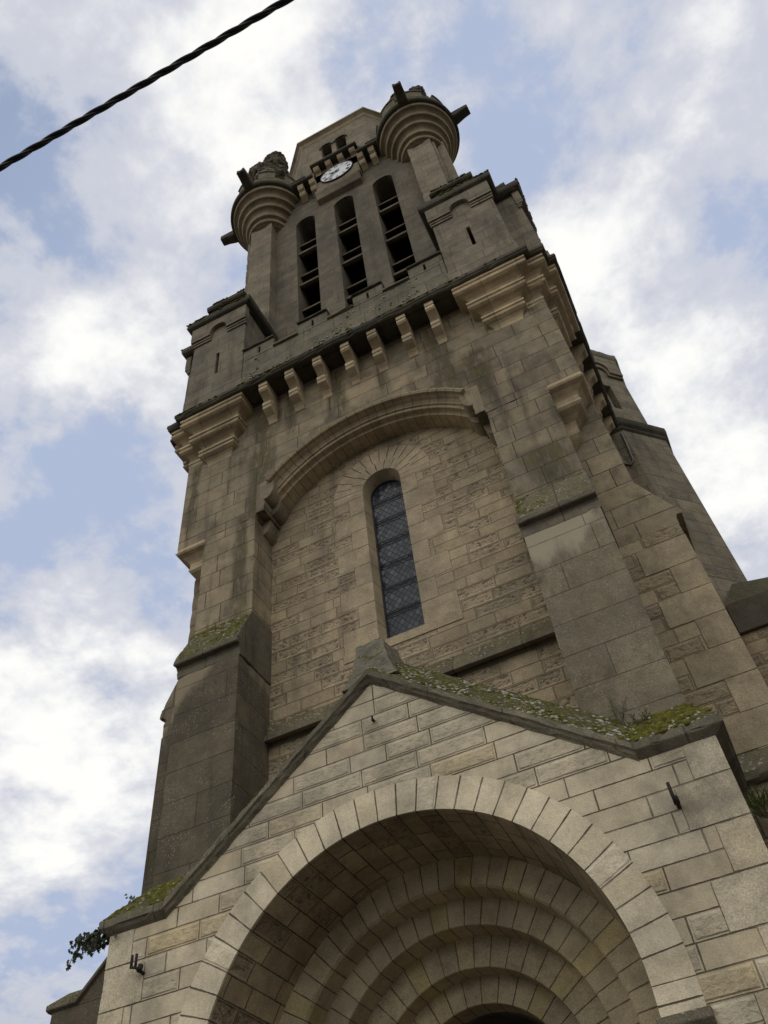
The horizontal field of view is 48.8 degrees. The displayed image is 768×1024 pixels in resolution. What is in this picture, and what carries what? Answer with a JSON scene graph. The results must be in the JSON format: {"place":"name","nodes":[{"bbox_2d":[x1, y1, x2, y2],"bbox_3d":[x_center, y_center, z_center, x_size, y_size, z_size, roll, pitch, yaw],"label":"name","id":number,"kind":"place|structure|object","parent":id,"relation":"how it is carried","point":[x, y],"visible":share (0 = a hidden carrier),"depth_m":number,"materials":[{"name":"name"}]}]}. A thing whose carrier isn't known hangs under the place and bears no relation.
{"place":"outdoors","nodes":[
{"label":"outdoors","id":0,"kind":"place"},
{"bbox_2d":[0,0,293,171],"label":"overhead cable","id":1,"kind":"object","parent":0,"point":[166,70],"visible":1,"depth_m":4.49,"materials":[{"name":"black rubber"}]},
{"bbox_2d":[0,0,767,1023],"label":"sky","id":2,"kind":"structure","parent":0,"point":[633,134],"materials":[{"name":"blue"}]},
{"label":"ground","id":3,"kind":"structure","parent":0,"visible":0},
{"bbox_2d":[46,957,106,1023],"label":"church aisle","id":4,"kind":"object","parent":3,"relation":"on","point":[82,1006],"visible":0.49,"depth_m":11.34,"materials":[{"name":"stone"}]},
{"bbox_2d":[97,638,767,1023],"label":"gabled porch","id":5,"kind":"object","parent":3,"relation":"on","point":[413,852],"visible":0.97,"depth_m":8.00,"materials":[{"name":"stone"}]},
{"bbox_2d":[66,893,134,971],"bbox_3d":[-2.825,4.255,8.592,0.649,0.781,0.359,2,-50,-9],"label":"ivy","id":6,"kind":"object","parent":5,"relation":"hanging from","point":[90,944],"visible":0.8,"depth_m":8.42,"materials":[{"name":"green plant"}]},
{"bbox_2d":[130,953,144,974],"bbox_3d":[-2.332,4.311,8.048,0.124,0.176,0.126,-23,-51,13],"label":"iron hook","id":7,"kind":"object","parent":5,"relation":"attached to","point":[139,968],"visible":1,"depth_m":8.00,"materials":[{"name":"black metal"}]},
{"bbox_2d":[103,169,711,920],"bbox_3d":[-0.171,-0.932,13.891,8.220,14.215,2.283,-23,-51,13],"label":"moss","id":8,"kind":"object","parent":5,"relation":"on","point":[669,717],"visible":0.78,"depth_m":8.53,"materials":[{"name":"green plant"}]},
{"bbox_2d":[607,695,627,724],"bbox_3d":[2.204,1.843,7.910,0.203,0.322,0.154,-13,-49,4],"label":"wall weed","id":9,"kind":"object","parent":5,"relation":"on","point":[620,713],"depth_m":7.90,"materials":[{"name":"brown plant"}]},
{"bbox_2d":[628,708,651,724],"bbox_3d":[2.374,1.884,7.803,0.221,0.165,0.148,-23,-51,13],"label":"wall weed","id":10,"kind":"object","parent":5,"relation":"on","point":[634,720],"depth_m":7.80,"materials":[{"name":"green plant"}]},
{"bbox_2d":[666,782,680,808],"bbox_3d":[2.352,2.299,6.854,0.052,0.196,0.127,-23,-51,13],"label":"iron hook","id":11,"kind":"object","parent":5,"relation":"attached to","point":[676,800],"visible":1,"depth_m":6.80,"materials":[{"name":"black metal"}]},
{"bbox_2d":[743,783,767,817],"bbox_3d":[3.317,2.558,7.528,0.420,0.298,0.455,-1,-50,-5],"label":"grass tuft","id":12,"kind":"object","parent":5,"relation":"on","point":[760,801],"visible":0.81,"depth_m":7.45,"materials":[{"name":"green plant"}]},
{"bbox_2d":[141,81,767,894],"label":"church tower","id":13,"kind":"structure","parent":3,"relation":"on","point":[373,477],"depth_m":13.07,"materials":[{"name":"stone"}]},
{"bbox_2d":[320,161,352,182],"bbox_3d":[-1.370,-9.810,24.380,1.058,1.058,0.075,-23,-51,13],"label":"tower clock","id":14,"kind":"object","parent":13,"relation":"attached to","point":[336,171],"visible":1,"depth_m":24.32,"materials":[{"name":"white ceramic"}]},
{"bbox_2d":[371,480,424,637],"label":"lancet window","id":15,"kind":"structure","parent":13,"relation":"in","point":[403,612],"depth_m":12.47,"materials":[{"name":"grey glass"}]},
{"bbox_2d":[126,185,705,909],"bbox_3d":[-0.518,-1.408,13.435,6.754,14.163,0.752,-23,-51,13],"label":"lichen","id":16,"kind":"object","parent":13,"relation":"attached to","point":[474,683],"visible":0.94,"depth_m":8.54},
{"bbox_2d":[725,577,767,686],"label":"church aisle","id":17,"kind":"object","parent":3,"relation":"on","point":[746,605],"visible":0.48,"depth_m":12.53,"materials":[{"name":"stone"}]}
]}

